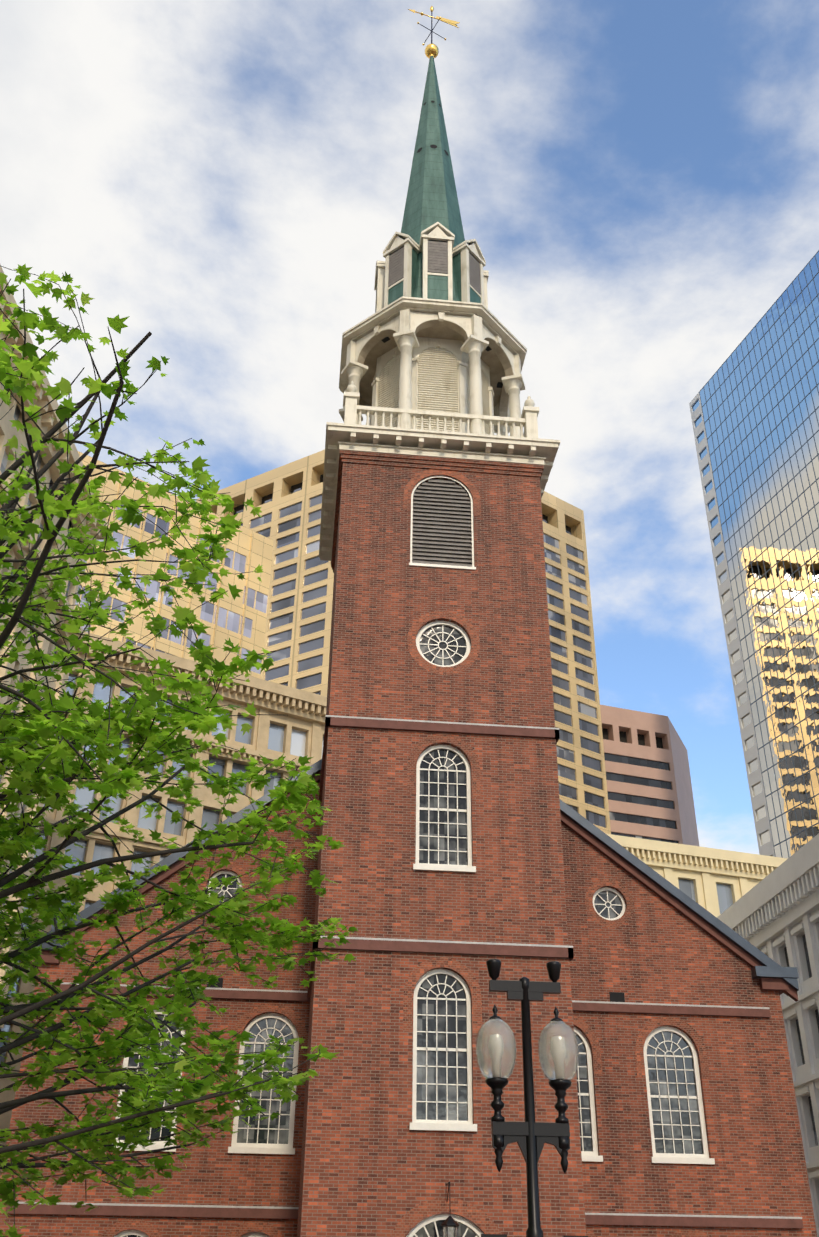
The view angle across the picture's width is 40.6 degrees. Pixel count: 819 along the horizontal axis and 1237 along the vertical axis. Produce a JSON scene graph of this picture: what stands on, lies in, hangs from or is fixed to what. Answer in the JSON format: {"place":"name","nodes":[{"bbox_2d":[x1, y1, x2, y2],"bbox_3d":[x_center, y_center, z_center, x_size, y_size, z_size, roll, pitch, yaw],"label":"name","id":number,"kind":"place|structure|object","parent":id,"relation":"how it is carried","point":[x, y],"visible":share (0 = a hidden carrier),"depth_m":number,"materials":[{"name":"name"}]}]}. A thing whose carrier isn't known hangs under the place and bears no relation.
{"place":"outdoors","nodes":[
{"label":"outdoors","id":0,"kind":"place"},
{"bbox_2d":[196,450,610,833],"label":"gold tower","id":1,"kind":"structure","parent":0,"point":[287,498],"depth_m":191.07,"materials":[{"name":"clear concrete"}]},
{"bbox_2d":[0,759,816,1236],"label":"church brick facade","id":2,"kind":"structure","parent":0,"point":[662,951],"depth_m":35.12,"materials":[{"name":"red brick"}]},
{"bbox_2d":[114,476,714,1236],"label":"windows","id":3,"kind":"structure","parent":2,"relation":"in","point":[442,520],"depth_m":33.93,"materials":[{"name":"grey glass"}]},
{"bbox_2d":[0,0,818,854],"label":"sky","id":4,"kind":"structure","parent":0,"point":[637,181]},
{"bbox_2d":[297,450,585,1236],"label":"church tower","id":5,"kind":"structure","parent":0,"point":[372,1164],"depth_m":31.73,"materials":[{"name":"red brick"}]},
{"bbox_2d":[319,422,559,560],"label":"tower cornice","id":6,"kind":"structure","parent":5,"relation":"attached to","point":[422,442],"depth_m":39.24,"materials":[{"name":"beige paint"}]},
{"bbox_2d":[339,296,526,436],"bbox_3d":[0.851,-7.694,44.558,7.539,7.470,7.539,4,-31,-5],"label":"belfry","id":7,"kind":"object","parent":6,"relation":"on","point":[424,354],"visible":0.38,"depth_m":43.33,"materials":[{"name":"beige paint"}]},
{"bbox_2d":[374,6,488,312],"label":"spire","id":8,"kind":"structure","parent":7,"relation":"on","point":[430,251],"depth_m":47.99,"materials":[{"name":"green metal"}]},
{"bbox_2d":[343,381,538,437],"bbox_3d":[0.823,-5.685,43.350,7.220,2.780,7.220,4,-31,-5],"label":"balustrade","id":9,"kind":"object","parent":6,"relation":"on","point":[527,420],"visible":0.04,"depth_m":40.39,"materials":[{"name":"beige paint"}]},
{"bbox_2d":[600,705,698,845],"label":"pink tower","id":10,"kind":"structure","parent":0,"point":[649,786],"depth_m":212.84,"materials":[{"name":"concrete"}]},
{"bbox_2d":[607,834,787,916],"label":"cream block","id":11,"kind":"structure","parent":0,"point":[716,882],"depth_m":74.66,"materials":[{"name":"stone"}]},
{"bbox_2d":[689,250,818,857],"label":"glass skyscraper","id":12,"kind":"structure","parent":0,"point":[754,406],"depth_m":183.22,"materials":[{"name":"blue glass"}]},
{"label":"ground","id":13,"kind":"structure","parent":0,"visible":0},
{"bbox_2d":[0,265,109,1027],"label":"office block","id":14,"kind":"structure","parent":13,"relation":"on","point":[45,423],"depth_m":54.32,"materials":[{"name":"stone"}]},
{"bbox_2d":[0,632,326,1174],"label":"office block","id":15,"kind":"structure","parent":13,"relation":"on","point":[294,728],"depth_m":80.01,"materials":[{"name":"stone"}]},
{"bbox_2d":[74,451,273,678],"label":"building","id":16,"kind":"structure","parent":13,"relation":"on","point":[241,620],"depth_m":115.75,"materials":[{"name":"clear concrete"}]},
{"bbox_2d":[0,264,357,1236],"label":"maple tree","id":17,"kind":"object","parent":13,"relation":"on","point":[56,732],"visible":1,"depth_m":14.01,"materials":[{"name":"green plant"}]},
{"bbox_2d":[717,833,818,1236],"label":"building","id":18,"kind":"structure","parent":13,"relation":"on","point":[773,915],"depth_m":57.09,"materials":[{"name":"stone"}]},
{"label":"sidewalk","id":19,"kind":"structure","parent":0,"visible":0},
{"bbox_2d":[476,959,587,1236],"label":"street lamp","id":20,"kind":"object","parent":19,"relation":"on","point":[558,1052],"visible":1,"depth_m":14.79,"materials":[{"name":"black metal"}]},
{"bbox_3d":[-1.548,21.361,51.371,25.180,20.934,36.280,4,-31,-5],"label":"church","id":21,"kind":"object","parent":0,"visible":0},
{"bbox_2d":[441,1182,458,1236],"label":"lantern","id":22,"kind":"object","parent":21,"relation":"attached to","point":[450,1225],"depth_m":26.37,"materials":[{"name":"black metal"}]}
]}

